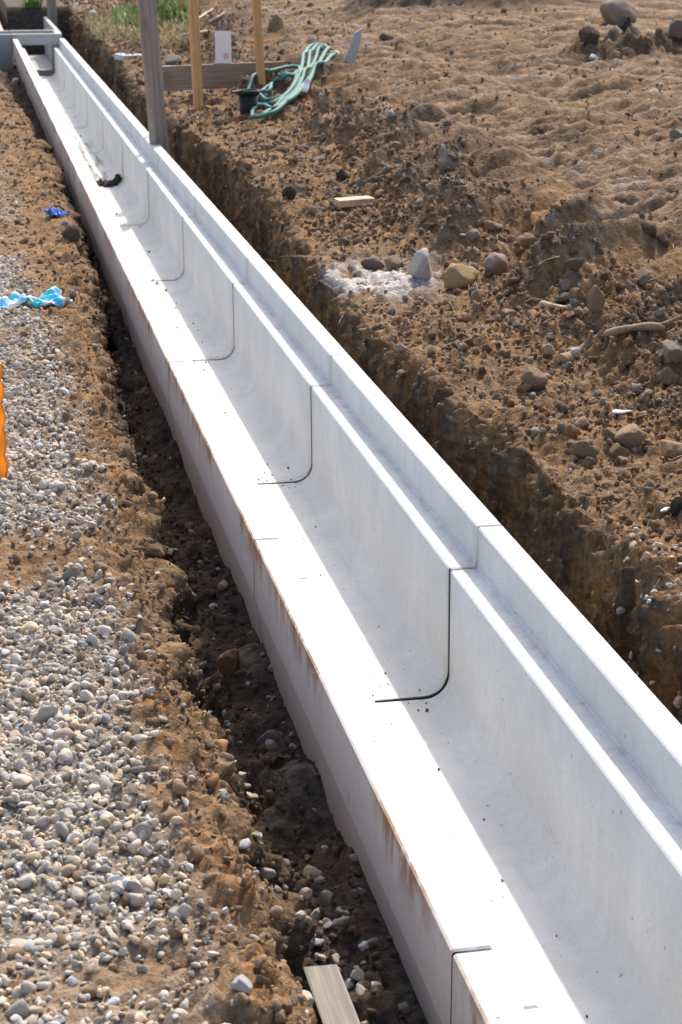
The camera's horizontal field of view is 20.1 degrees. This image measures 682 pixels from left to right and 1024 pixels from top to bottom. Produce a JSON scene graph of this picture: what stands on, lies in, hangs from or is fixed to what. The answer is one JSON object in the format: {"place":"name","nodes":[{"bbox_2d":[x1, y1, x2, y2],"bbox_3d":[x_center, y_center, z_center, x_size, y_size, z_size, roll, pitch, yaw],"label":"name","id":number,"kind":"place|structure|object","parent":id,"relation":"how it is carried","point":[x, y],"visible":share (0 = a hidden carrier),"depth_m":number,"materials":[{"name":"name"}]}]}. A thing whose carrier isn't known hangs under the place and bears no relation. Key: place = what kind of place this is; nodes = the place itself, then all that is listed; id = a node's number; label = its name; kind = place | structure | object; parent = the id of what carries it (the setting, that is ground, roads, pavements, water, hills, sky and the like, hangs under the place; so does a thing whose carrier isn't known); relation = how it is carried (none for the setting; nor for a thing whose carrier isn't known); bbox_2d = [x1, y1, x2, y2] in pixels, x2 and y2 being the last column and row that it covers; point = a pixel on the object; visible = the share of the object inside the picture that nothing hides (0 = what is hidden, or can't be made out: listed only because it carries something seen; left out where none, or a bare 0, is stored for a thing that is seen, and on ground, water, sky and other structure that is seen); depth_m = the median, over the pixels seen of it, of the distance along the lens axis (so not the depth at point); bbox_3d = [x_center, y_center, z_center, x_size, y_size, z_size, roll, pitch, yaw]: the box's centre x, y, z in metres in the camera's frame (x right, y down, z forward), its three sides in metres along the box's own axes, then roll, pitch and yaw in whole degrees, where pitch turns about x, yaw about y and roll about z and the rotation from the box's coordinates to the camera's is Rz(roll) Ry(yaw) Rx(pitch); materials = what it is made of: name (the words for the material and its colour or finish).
{"place":"outdoors","nodes":[
{"label":"outdoors","id":0,"kind":"place"},
{"bbox_2d":[0,150,227,1023],"bbox_3d":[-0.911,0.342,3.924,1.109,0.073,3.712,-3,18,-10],"label":"gravel","id":1,"kind":"structure","parent":0,"point":[44,713],"depth_m":3.60,"materials":[{"name":"grey gravel"}]},
{"bbox_2d":[0,364,7,477],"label":"barrier net","id":2,"kind":"object","parent":1,"relation":"on","point":[3,461],"visible":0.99,"depth_m":5.31,"materials":[{"name":"orange plastic"}]},
{"bbox_2d":[0,0,681,1023],"bbox_3d":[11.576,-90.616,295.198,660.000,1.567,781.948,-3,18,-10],"label":"ground","id":3,"kind":"structure","parent":0,"point":[554,524],"depth_m":6.37,"materials":[{"name":"soil"}]},
{"bbox_2d":[11,78,18,86],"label":"stone","id":4,"kind":"object","parent":3,"relation":"on","point":[14,82],"visible":0.98,"depth_m":20.95,"materials":[{"name":"grey stone"}]},
{"bbox_2d":[0,30,61,75],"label":"catch pit","id":5,"kind":"object","parent":3,"relation":"in","point":[38,37],"visible":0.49,"depth_m":23.69,"materials":[{"name":"grey concrete"}]},
{"bbox_2d":[0,17,61,68],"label":"outlet channel","id":6,"kind":"object","parent":3,"relation":"on","point":[41,61],"visible":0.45,"depth_m":27.07,"materials":[{"name":"grey concrete"}]},
{"bbox_2d":[0,286,73,308],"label":"plastic bag","id":7,"kind":"object","parent":3,"relation":"on","point":[52,296],"visible":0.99,"depth_m":7.61,"materials":[{"name":"blue plastic"}]},
{"bbox_2d":[12,38,73,90],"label":"drain channel","id":8,"kind":"object","parent":3,"relation":"on","point":[54,81],"visible":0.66,"depth_m":22.67,"materials":[{"name":"concrete"}]},
{"bbox_2d":[18,50,85,107],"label":"drain channel","id":9,"kind":"object","parent":3,"relation":"on","point":[64,97],"visible":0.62,"depth_m":20.73,"materials":[{"name":"concrete"}]},
{"bbox_2d":[47,0,57,28],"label":"timber post","id":10,"kind":"object","parent":3,"relation":"on","point":[51,12],"visible":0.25,"depth_m":28.07,"materials":[{"name":"grey wood"}]},
{"bbox_2d":[44,207,69,216],"bbox_3d":[-1.458,-1.529,9.836,0.131,0.072,0.093,14,22,38],"label":"plastic wrapper","id":11,"kind":"object","parent":3,"relation":"on","point":[51,212],"visible":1,"depth_m":9.82,"materials":[{"name":"blue plastic"}]},
{"bbox_2d":[24,63,98,127],"bbox_3d":[-2.751,-4.068,18.929,0.637,0.556,2.006,-3,18,-10],"label":"drain channel","id":12,"kind":"object","parent":3,"relation":"on","point":[75,116],"visible":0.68,"depth_m":18.86,"materials":[{"name":"concrete"}]},
{"bbox_2d":[61,224,81,241],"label":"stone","id":13,"kind":"object","parent":3,"relation":"on","point":[72,233],"visible":1,"depth_m":9.19,"materials":[{"name":"stone"}]},
{"bbox_2d":[32,78,116,152],"bbox_3d":[-2.371,-3.484,17.054,0.637,0.556,2.006,-3,18,-10],"label":"drain channel","id":14,"kind":"object","parent":3,"relation":"on","point":[100,95],"visible":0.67,"depth_m":16.98,"materials":[{"name":"concrete"}]},
{"bbox_2d":[41,98,138,183],"bbox_3d":[-1.991,-2.899,15.180,0.637,0.556,2.006,-3,18,-10],"label":"drain channel","id":15,"kind":"object","parent":3,"relation":"on","point":[106,161],"visible":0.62,"depth_m":15.14,"materials":[{"name":"concrete"}]},
{"bbox_2d":[89,10,95,16],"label":"stone","id":16,"kind":"object","parent":3,"relation":"on","point":[93,13],"visible":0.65,"depth_m":26.96,"materials":[{"name":"grey stone"}]},
{"bbox_2d":[22,0,188,29],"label":"green weeds","id":17,"kind":"object","parent":3,"relation":"on","point":[169,9],"visible":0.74,"depth_m":24.22,"materials":[{"name":"green plant"}]},
{"bbox_2d":[53,122,167,225],"bbox_3d":[-1.612,-2.315,13.305,0.637,0.556,2.006,-3,18,-10],"label":"drain channel","id":18,"kind":"object","parent":3,"relation":"on","point":[129,202],"visible":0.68,"depth_m":13.19,"materials":[{"name":"concrete"}]},
{"bbox_2d":[96,174,121,186],"bbox_3d":[-1.719,-2.451,14.263,0.194,0.097,0.260,-3,18,-10],"label":"wet silt","id":19,"kind":"object","parent":18,"relation":"in","point":[116,180],"visible":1,"depth_m":14.22,"materials":[{"name":"soil"}]},
{"bbox_2d":[113,880,126,894],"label":"stone","id":20,"kind":"object","parent":3,"relation":"on","point":[119,888],"visible":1,"depth_m":3.08,"materials":[{"name":"white stone"}]},
{"bbox_2d":[114,53,141,60],"bbox_3d":[-2.152,-4.700,19.835,0.306,0.062,0.340,-7,19,-21],"label":"flat slab","id":21,"kind":"object","parent":3,"relation":"on","point":[120,57],"depth_m":19.73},
{"bbox_2d":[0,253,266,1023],"bbox_3d":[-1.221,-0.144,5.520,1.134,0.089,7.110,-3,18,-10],"label":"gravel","id":22,"kind":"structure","parent":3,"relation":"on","point":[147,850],"depth_m":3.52,"materials":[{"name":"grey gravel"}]},
{"bbox_2d":[69,154,205,280],"bbox_3d":[-1.232,-1.731,11.430,0.637,0.556,2.006,-3,18,-10],"label":"drain channel","id":23,"kind":"object","parent":3,"relation":"on","point":[174,190],"visible":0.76,"depth_m":11.31,"materials":[{"name":"concrete"}]},
{"bbox_2d":[82,8,201,48],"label":"dry weeds","id":24,"kind":"object","parent":3,"relation":"on","point":[125,30],"visible":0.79,"depth_m":22.54,"materials":[{"name":"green plant"}]},
{"bbox_2d":[137,0,168,153],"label":"timber post","id":25,"kind":"object","parent":3,"relation":"on","point":[150,50],"visible":0.64,"depth_m":12.64,"materials":[{"name":"grey wood"}]},
{"bbox_2d":[144,543,164,558],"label":"earth clod","id":26,"kind":"object","parent":3,"relation":"on","point":[154,550],"visible":0.95,"depth_m":4.76,"materials":[{"name":"soil"}]},
{"bbox_2d":[165,54,182,65],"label":"stone","id":27,"kind":"object","parent":3,"relation":"on","point":[171,59],"visible":0.78,"depth_m":18.23,"materials":[{"name":"beige stone"}]},
{"bbox_2d":[90,197,261,360],"bbox_3d":[-0.852,-1.147,9.556,0.637,0.556,2.006,-3,18,-10],"label":"drain channel","id":28,"kind":"object","parent":3,"relation":"on","point":[219,251],"visible":0.71,"depth_m":9.41,"materials":[{"name":"concrete"}]},
{"bbox_2d":[177,0,183,10],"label":"wooden stake","id":29,"kind":"object","parent":3,"relation":"on","point":[180,3],"visible":0.15,"depth_m":24.09,"materials":[{"name":"brown wood"}]},
{"bbox_2d":[180,29,207,38],"bbox_3d":[-1.517,-5.036,20.286,0.296,0.146,0.891,-3,18,-10],"label":"stick","id":30,"kind":"object","parent":3,"relation":"on","point":[202,31],"visible":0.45,"depth_m":20.32,"materials":[{"name":"wood"}]},
{"bbox_2d":[188,0,203,110],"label":"wooden stake","id":31,"kind":"object","parent":3,"relation":"on","point":[195,51],"visible":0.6,"depth_m":14.10,"materials":[{"name":"brown wood"}]},
{"bbox_2d":[199,8,212,17],"bbox_3d":[-1.726,-6.311,24.337,0.041,0.064,1.946,1,17,2],"label":"stick","id":32,"kind":"object","parent":3,"relation":"on","point":[204,14],"visible":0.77,"depth_m":24.21,"materials":[{"name":"beige wood"}]},
{"bbox_2d":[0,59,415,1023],"bbox_3d":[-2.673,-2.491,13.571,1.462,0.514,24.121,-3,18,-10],"label":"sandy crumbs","id":33,"kind":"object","parent":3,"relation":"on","point":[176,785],"visible":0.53,"depth_m":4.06,"materials":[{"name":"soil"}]},
{"bbox_2d":[209,12,224,22],"bbox_3d":[-1.425,-5.747,22.323,0.081,0.127,0.286,14,22,37],"label":"stick","id":34,"kind":"object","parent":3,"relation":"on","point":[216,17],"visible":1,"depth_m":22.26,"materials":[{"name":"brown wood"}]},
{"bbox_2d":[162,61,283,90],"bbox_3d":[-0.906,-3.375,14.865,0.957,0.189,0.042,-6,18,-13],"label":"edge board","id":35,"kind":"object","parent":3,"relation":"on","point":[214,76],"visible":0.6,"depth_m":14.83,"materials":[{"name":"brown wood"}]},
{"bbox_2d":[215,31,230,62],"bbox_3d":[-0.909,-3.586,14.813,0.124,0.241,0.009,-1,17,-2],"label":"white card","id":36,"kind":"object","parent":35,"relation":"on","point":[222,46],"visible":1,"depth_m":14.81,"materials":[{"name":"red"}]},
{"bbox_2d":[218,649,238,677],"bbox_3d":[-0.276,0.370,4.718,0.053,0.078,0.050,0,17,-2],"label":"stone","id":37,"kind":"object","parent":3,"relation":"on","point":[227,662],"visible":0.98,"depth_m":4.70,"materials":[{"name":"brown stone"}]},
{"bbox_2d":[120,259,347,484],"bbox_3d":[-0.472,-0.562,7.681,0.637,0.556,2.006,-3,18,-10],"label":"drain channel","id":38,"kind":"object","parent":3,"relation":"on","point":[268,373],"visible":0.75,"depth_m":7.50,"materials":[{"name":"concrete"}]},
{"bbox_2d":[230,974,252,992],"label":"stone","id":39,"kind":"object","parent":3,"relation":"on","point":[241,983],"visible":1,"depth_m":2.78,"materials":[{"name":"white stone"}]},
{"bbox_2d":[231,89,259,114],"bbox_3d":[-0.674,-2.895,13.564,0.208,0.169,0.166,-9,19,-27],"label":"plastic pot","id":40,"kind":"object","parent":3,"relation":"on","point":[248,99],"visible":0.96,"depth_m":13.52,"materials":[{"name":"black plastic"}]},
{"bbox_2d":[99,302,409,1023],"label":"trench stones","id":41,"kind":"object","parent":3,"relation":"on","point":[310,872],"visible":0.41,"depth_m":3.48,"materials":[{"name":"grey stone"}]},
{"bbox_2d":[303,964,359,1023],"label":"wood offcut","id":42,"kind":"object","parent":41,"relation":"on","point":[333,1003],"visible":0.99,"depth_m":3.01,"materials":[{"name":"beige wood"}]},
{"bbox_2d":[251,0,265,85],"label":"wooden stake","id":43,"kind":"object","parent":3,"relation":"on","point":[258,39],"visible":0.61,"depth_m":14.63,"materials":[{"name":"brown wood"}]},
{"bbox_2d":[256,730,283,745],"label":"stone","id":44,"kind":"object","parent":3,"relation":"on","point":[275,736],"visible":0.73,"depth_m":4.38,"materials":[{"name":"grey stone"}]},
{"bbox_2d":[268,13,282,30],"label":"stone","id":45,"kind":"object","parent":3,"relation":"on","point":[275,23],"visible":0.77,"depth_m":19.77,"materials":[{"name":"brown stone"}]},
{"bbox_2d":[282,185,295,199],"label":"earth clod","id":46,"kind":"object","parent":3,"relation":"on","point":[289,192],"visible":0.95,"depth_m":9.90,"materials":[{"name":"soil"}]},
{"bbox_2d":[247,43,338,118],"bbox_3d":[-0.339,-3.423,15.000,0.583,0.338,3.732,3,18,10],"label":"garden hose","id":47,"kind":"object","parent":3,"relation":"on","point":[292,92],"visible":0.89,"depth_m":14.22,"materials":[{"name":"green rubber"}]},
{"bbox_2d":[301,79,311,92],"bbox_3d":[-0.249,-3.047,13.723,0.080,0.106,0.024,11,-6,-26],"label":"paper scrap","id":48,"kind":"object","parent":47,"relation":"attached to","point":[306,85],"visible":1,"depth_m":13.72,"materials":[{"name":"white paper"}]},
{"bbox_2d":[308,937,314,950],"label":"stone","id":49,"kind":"object","parent":3,"relation":"on","point":[312,941],"visible":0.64,"depth_m":3.17,"materials":[{"name":"grey stone"}]},
{"bbox_2d":[63,112,587,1017],"bbox_3d":[-1.139,-1.474,11.183,0.192,0.023,17.725,-3,18,-10],"label":"floor grit","id":50,"kind":"object","parent":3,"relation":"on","point":[267,464],"visible":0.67,"depth_m":7.03,"materials":[{"name":"soil"}]},
{"bbox_2d":[168,355,501,702],"bbox_3d":[-0.092,0.022,5.806,0.637,0.556,2.006,-3,18,-10],"label":"drain channel","id":51,"kind":"object","parent":3,"relation":"on","point":[386,502],"visible":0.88,"depth_m":5.57,"materials":[{"name":"concrete"}]},
{"bbox_2d":[3,0,681,595],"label":"rocks","id":52,"kind":"object","parent":3,"relation":"on","point":[445,222],"visible":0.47,"depth_m":8.71,"materials":[{"name":"grey stone"}]},
{"bbox_2d":[336,169,349,180],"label":"earth clod","id":53,"kind":"object","parent":3,"relation":"on","point":[341,174],"visible":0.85,"depth_m":10.38,"materials":[{"name":"stone"}]},
{"bbox_2d":[343,28,362,62],"bbox_3d":[0.083,-3.689,15.259,0.181,0.331,0.031,0,7,-23],"label":"slate shard","id":54,"kind":"object","parent":3,"relation":"on","point":[352,52],"visible":0.73,"depth_m":15.25,"materials":[{"name":"grey stone"}]},
{"bbox_2d":[334,196,374,207],"bbox_3d":[0.065,-1.513,9.360,0.185,0.039,0.107,-5,18,-16],"label":"wooden block","id":55,"kind":"object","parent":3,"relation":"on","point":[344,202],"depth_m":9.32,"materials":[{"name":"beige wood"}]},
{"bbox_2d":[361,255,384,269],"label":"stone","id":56,"kind":"object","parent":3,"relation":"on","point":[373,262],"visible":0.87,"depth_m":8.10,"materials":[{"name":"grey stone"}]},
{"bbox_2d":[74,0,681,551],"bbox_3d":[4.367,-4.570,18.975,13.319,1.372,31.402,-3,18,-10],"label":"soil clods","id":57,"kind":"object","parent":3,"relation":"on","point":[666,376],"visible":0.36,"depth_m":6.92,"materials":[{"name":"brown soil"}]},
{"bbox_2d":[379,32,393,40],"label":"stone","id":58,"kind":"object","parent":3,"relation":"on","point":[385,36],"visible":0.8,"depth_m":17.49,"materials":[{"name":"grey stone"}]},
{"bbox_2d":[384,255,403,270],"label":"stone","id":59,"kind":"object","parent":3,"relation":"on","point":[393,262],"visible":0.95,"depth_m":7.96,"materials":[{"name":"beige stone"}]},
{"bbox_2d":[407,248,431,280],"bbox_3d":[0.316,-0.970,7.612,0.098,0.142,0.096,-9,21,-6],"label":"stone","id":60,"kind":"object","parent":3,"relation":"on","point":[419,266],"visible":1,"depth_m":7.58,"materials":[{"name":"grey stone"}]},
{"bbox_2d":[442,263,478,288],"bbox_3d":[0.468,-0.927,7.533,0.130,0.097,0.132,14,22,37],"label":"stone","id":61,"kind":"object","parent":3,"relation":"on","point":[460,276],"visible":1,"depth_m":7.50,"materials":[{"name":"beige stone"}]},
{"bbox_2d":[254,526,681,1023],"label":"drain channel","id":62,"kind":"object","parent":3,"relation":"on","point":[553,751],"visible":0.91,"depth_m":3.87,"materials":[{"name":"concrete"}]},
{"bbox_2d":[465,229,480,240],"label":"stone","id":63,"kind":"object","parent":3,"relation":"on","point":[473,235],"visible":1,"depth_m":8.03,"materials":[{"name":"beige stone"}]},
{"bbox_2d":[483,252,508,274],"bbox_3d":[0.610,-0.969,7.558,0.097,0.108,0.114,-8,5,10],"label":"stone","id":64,"kind":"object","parent":3,"relation":"on","point":[494,262],"visible":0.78,"depth_m":7.52,"materials":[{"name":"stone"}]},
{"bbox_2d":[451,950,546,1023],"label":"drain channel","id":65,"kind":"object","parent":3,"relation":"on","point":[483,991],"visible":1,"depth_m":2.77,"materials":[{"name":"concrete"}]},
{"bbox_2d":[516,233,536,247],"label":"stone","id":66,"kind":"object","parent":3,"relation":"on","point":[525,240],"visible":0.99,"depth_m":7.66,"materials":[{"name":"beige stone"}]},
{"bbox_2d":[521,367,547,389],"bbox_3d":[0.600,-0.413,5.936,0.086,0.067,0.082,15,23,39],"label":"stone","id":67,"kind":"object","parent":3,"relation":"on","point":[536,378],"visible":1,"depth_m":5.91,"materials":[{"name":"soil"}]},
{"bbox_2d":[541,343,554,355],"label":"stone","id":68,"kind":"object","parent":3,"relation":"on","point":[548,349],"visible":1,"depth_m":6.27,"materials":[{"name":"brown stone"}]},
{"bbox_2d":[540,300,571,308],"bbox_3d":[0.771,-0.714,6.653,0.075,0.095,0.423,-2,17,-7],"label":"stick","id":69,"kind":"object","parent":3,"relation":"on","point":[545,303],"visible":0.95,"depth_m":6.79,"materials":[{"name":"beige wood"}]},
{"bbox_2d":[559,278,570,291],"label":"stone","id":70,"kind":"object","parent":3,"relation":"on","point":[565,285],"visible":1,"depth_m":6.92,"materials":[{"name":"grey stone"}]},
{"bbox_2d":[570,347,578,354],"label":"stone","id":71,"kind":"object","parent":3,"relation":"on","point":[574,350],"visible":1,"depth_m":6.22,"materials":[{"name":"white stone"}]},
{"bbox_2d":[569,439,599,458],"bbox_3d":[0.667,-0.173,5.236,0.087,0.055,0.063,1,21,42],"label":"stone","id":72,"kind":"object","parent":3,"relation":"on","point":[582,449],"visible":0.96,"depth_m":5.21,"materials":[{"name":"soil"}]},
{"bbox_2d":[578,26,599,42],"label":"earth clod","id":73,"kind":"object","parent":3,"relation":"on","point":[586,34],"visible":1,"depth_m":14.31,"materials":[{"name":"soil"}]},
{"bbox_2d":[589,54,597,59],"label":"stone","id":74,"kind":"object","parent":3,"relation":"on","point":[593,57],"visible":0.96,"depth_m":14.19,"materials":[{"name":"white stone"}]},
{"bbox_2d":[587,285,604,313],"bbox_3d":[0.853,-0.705,6.424,0.060,0.111,0.052,-4,18,-12],"label":"stone","id":75,"kind":"object","parent":3,"relation":"on","point":[596,299],"visible":1,"depth_m":6.40,"materials":[{"name":"stone"}]},
{"bbox_2d":[554,315,680,364],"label":"tree root","id":76,"kind":"object","parent":3,"relation":"on","point":[565,357],"visible":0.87,"depth_m":6.06,"materials":[{"name":"brown plant"}]},
{"bbox_2d":[600,0,636,25],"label":"boulder","id":77,"kind":"object","parent":3,"relation":"on","point":[613,12],"visible":0.66,"depth_m":18.83,"materials":[{"name":"stone"}]},
{"bbox_2d":[612,409,633,413],"bbox_3d":[0.809,-0.289,5.523,0.078,0.012,0.038,0,22,-17],"label":"white shard","id":78,"kind":"object","parent":3,"relation":"on","point":[616,411],"visible":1,"depth_m":5.51,"materials":[{"name":"stone"}]},
{"bbox_2d":[617,16,630,31],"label":"earth clod","id":79,"kind":"object","parent":3,"relation":"on","point":[624,22],"visible":0.89,"depth_m":14.57,"materials":[{"name":"soil"}]},
{"bbox_2d":[613,423,646,447],"bbox_3d":[0.799,-0.212,5.303,0.094,0.064,0.086,-7,27,12],"label":"stone","id":80,"kind":"object","parent":3,"relation":"on","point":[633,435],"visible":0.95,"depth_m":5.27,"materials":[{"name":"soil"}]},
{"bbox_2d":[636,268,655,288],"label":"stone","id":81,"kind":"object","parent":3,"relation":"on","point":[644,275],"visible":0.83,"depth_m":6.70,"materials":[{"name":"beige stone"}]},
{"bbox_2d":[660,507,669,511],"bbox_3d":[0.785,-0.006,4.642,0.013,0.012,0.052,18,19,30],"label":"white shard","id":82,"kind":"object","parent":3,"relation":"on","point":[664,509],"visible":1,"depth_m":4.63,"materials":[{"name":"stone"}]},
{"bbox_2d":[661,439,681,460],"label":"stone","id":83,"kind":"object","parent":3,"relation":"on","point":[671,449],"visible":0.87,"depth_m":5.19,"materials":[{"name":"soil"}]},
{"bbox_2d":[662,340,681,363],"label":"stone","id":84,"kind":"object","parent":3,"relation":"on","point":[671,351],"visible":1,"depth_m":5.66,"materials":[{"name":"beige stone"}]},
{"bbox_2d":[669,18,681,39],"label":"boulder","id":85,"kind":"object","parent":3,"relation":"on","point":[675,27],"visible":1,"depth_m":14.50,"materials":[{"name":"stone"}]},
{"bbox_2d":[669,129,681,137],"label":"stone","id":86,"kind":"object","parent":3,"relation":"on","point":[676,133],"visible":1,"depth_m":9.15,"materials":[{"name":"grey stone"}]},
{"bbox_2d":[670,496,681,516],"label":"stone","id":87,"kind":"object","parent":3,"relation":"on","point":[675,506],"visible":1,"depth_m":4.62,"materials":[{"name":"grey stone"}]},
{"bbox_2d":[591,527,681,707],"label":"bank gravel","id":88,"kind":"structure","parent":0,"point":[621,609],"depth_m":4.31,"materials":[{"name":"stone"}]}
]}

